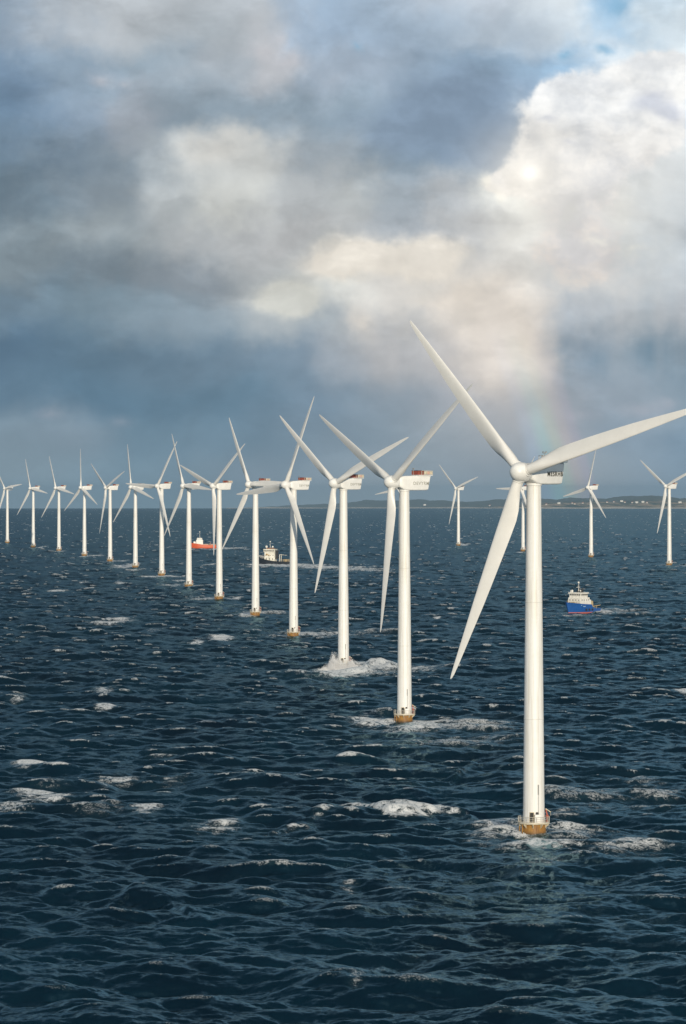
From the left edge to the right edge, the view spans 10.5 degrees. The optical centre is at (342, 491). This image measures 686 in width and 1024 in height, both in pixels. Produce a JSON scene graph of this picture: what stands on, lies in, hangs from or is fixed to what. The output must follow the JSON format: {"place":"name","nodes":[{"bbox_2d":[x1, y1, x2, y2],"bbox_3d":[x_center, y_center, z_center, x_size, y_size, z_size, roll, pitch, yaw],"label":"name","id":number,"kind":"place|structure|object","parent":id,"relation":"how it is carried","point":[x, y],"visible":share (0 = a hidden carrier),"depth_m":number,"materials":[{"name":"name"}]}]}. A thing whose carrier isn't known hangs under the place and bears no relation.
{"place":"outdoors","nodes":[
{"label":"outdoors","id":0,"kind":"place"},
{"bbox_2d":[0,508,685,1023],"bbox_3d":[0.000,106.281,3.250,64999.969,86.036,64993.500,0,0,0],"label":"water","id":1,"kind":"structure","parent":0,"point":[228,808],"depth_m":852.96,"materials":[{"name":"blue liquid"}]},
{"bbox_2d":[0,478,21,542],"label":"wind turbine","id":2,"kind":"object","parent":1,"relation":"in","point":[9,487],"visible":0.94,"depth_m":4879.30,"materials":[{"name":"white paint"}]},
{"bbox_2d":[17,459,47,547],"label":"wind turbine","id":3,"kind":"object","parent":1,"relation":"in","point":[33,489],"visible":0.98,"depth_m":4501.99,"materials":[{"name":"white paint"}]},
{"bbox_2d":[41,457,73,550],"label":"wind turbine","id":4,"kind":"object","parent":1,"relation":"in","point":[60,488],"visible":0.98,"depth_m":4206.48,"materials":[{"name":"white paint"}]},
{"bbox_2d":[64,449,96,555],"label":"wind turbine","id":5,"kind":"object","parent":1,"relation":"in","point":[85,493],"visible":0.96,"depth_m":3868.77,"materials":[{"name":"white paint"}]},
{"bbox_2d":[91,464,123,561],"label":"wind turbine","id":6,"kind":"object","parent":1,"relation":"in","point":[110,489],"visible":0.99,"depth_m":3556.70,"materials":[{"name":"white paint"}]},
{"bbox_2d":[113,444,153,566],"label":"wind turbine","id":7,"kind":"object","parent":1,"relation":"in","point":[136,489],"visible":0.94,"depth_m":3249.11,"materials":[{"name":"white paint"}]},
{"bbox_2d":[126,442,176,575],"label":"wind turbine","id":8,"kind":"object","parent":1,"relation":"in","point":[159,487],"visible":0.98,"depth_m":2932.55,"materials":[{"name":"white paint"}]},
{"bbox_2d":[164,436,211,586],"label":"wind turbine","id":9,"kind":"object","parent":1,"relation":"in","point":[189,487],"visible":0.99,"depth_m":2581.74,"materials":[{"name":"white paint"}]},
{"bbox_2d":[191,531,215,548],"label":"ship","id":10,"kind":"object","parent":1,"relation":"on","point":[198,543],"visible":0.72,"depth_m":4422.80,"materials":[{"name":"orange paint"}]},
{"bbox_2d":[180,444,244,599],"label":"wind turbine","id":11,"kind":"object","parent":1,"relation":"in","point":[220,487],"visible":0.97,"depth_m":2283.35,"materials":[{"name":"white paint"}]},
{"bbox_2d":[222,418,280,615],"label":"wind turbine","id":12,"kind":"object","parent":1,"relation":"in","point":[260,483],"visible":0.96,"depth_m":1981.80,"materials":[{"name":"white paint"}]},
{"bbox_2d":[259,541,289,563],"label":"ship","id":13,"kind":"object","parent":1,"relation":"on","point":[271,555],"visible":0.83,"depth_m":3413.37,"materials":[{"name":"black paint"}]},
{"bbox_2d":[237,397,313,635],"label":"wind turbine","id":14,"kind":"object","parent":1,"relation":"in","point":[291,488],"visible":0.98,"depth_m":1693.77,"materials":[{"name":"white paint"}]},
{"bbox_2d":[319,652,360,669],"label":"spray","id":15,"kind":"object","parent":1,"relation":"on","point":[334,664],"visible":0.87,"depth_m":1370.19,"materials":[{"name":"white liquid"}]},
{"bbox_2d":[280,416,408,665],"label":"wind turbine","id":16,"kind":"object","parent":1,"relation":"in","point":[349,479],"visible":0.89,"depth_m":1381.62,"materials":[{"name":"white paint"}]},
{"bbox_2d":[319,384,472,722],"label":"wind turbine","id":17,"kind":"object","parent":1,"relation":"in","point":[415,480],"visible":0.97,"depth_m":1066.20,"materials":[{"name":"white paint"}]},
{"bbox_2d":[439,465,476,545],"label":"wind turbine","id":18,"kind":"object","parent":1,"relation":"in","point":[459,487],"visible":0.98,"depth_m":4631.70,"materials":[{"name":"white paint"}]},
{"bbox_2d":[496,456,534,551],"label":"wind turbine","id":19,"kind":"object","parent":1,"relation":"in","point":[522,548],"visible":0.76,"depth_m":4185.66,"materials":[{"name":"white paint"}]},
{"bbox_2d":[410,321,685,834],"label":"wind turbine","id":20,"kind":"object","parent":1,"relation":"in","point":[544,469],"visible":1,"depth_m":716.52,"materials":[{"name":"white paint"}]},
{"bbox_2d":[565,582,600,613],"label":"ship","id":21,"kind":"object","parent":1,"relation":"on","point":[579,601],"visible":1,"depth_m":2037.70,"materials":[{"name":"blue paint"}]},
{"bbox_2d":[563,451,605,556],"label":"wind turbine","id":22,"kind":"object","parent":1,"relation":"in","point":[592,497],"visible":0.98,"depth_m":3787.94,"materials":[{"name":"white paint"}]},
{"bbox_2d":[640,460,685,564],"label":"wind turbine","id":23,"kind":"object","parent":1,"relation":"in","point":[670,485],"visible":0.98,"depth_m":3357.85,"materials":[{"name":"white paint"}]},
{"bbox_2d":[0,0,685,507],"label":"sky","id":24,"kind":"structure","parent":0,"point":[212,212],"materials":[{"name":"grey"}]},
{"bbox_2d":[248,495,685,507],"bbox_3d":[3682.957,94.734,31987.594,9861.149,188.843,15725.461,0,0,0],"label":"hills","id":25,"kind":"structure","parent":0,"point":[653,501],"depth_m":28171.69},
{"bbox_2d":[259,507,685,508],"bbox_3d":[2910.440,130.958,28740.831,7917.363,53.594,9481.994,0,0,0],"label":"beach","id":26,"kind":"structure","parent":0,"point":[525,507],"depth_m":25031.60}
]}

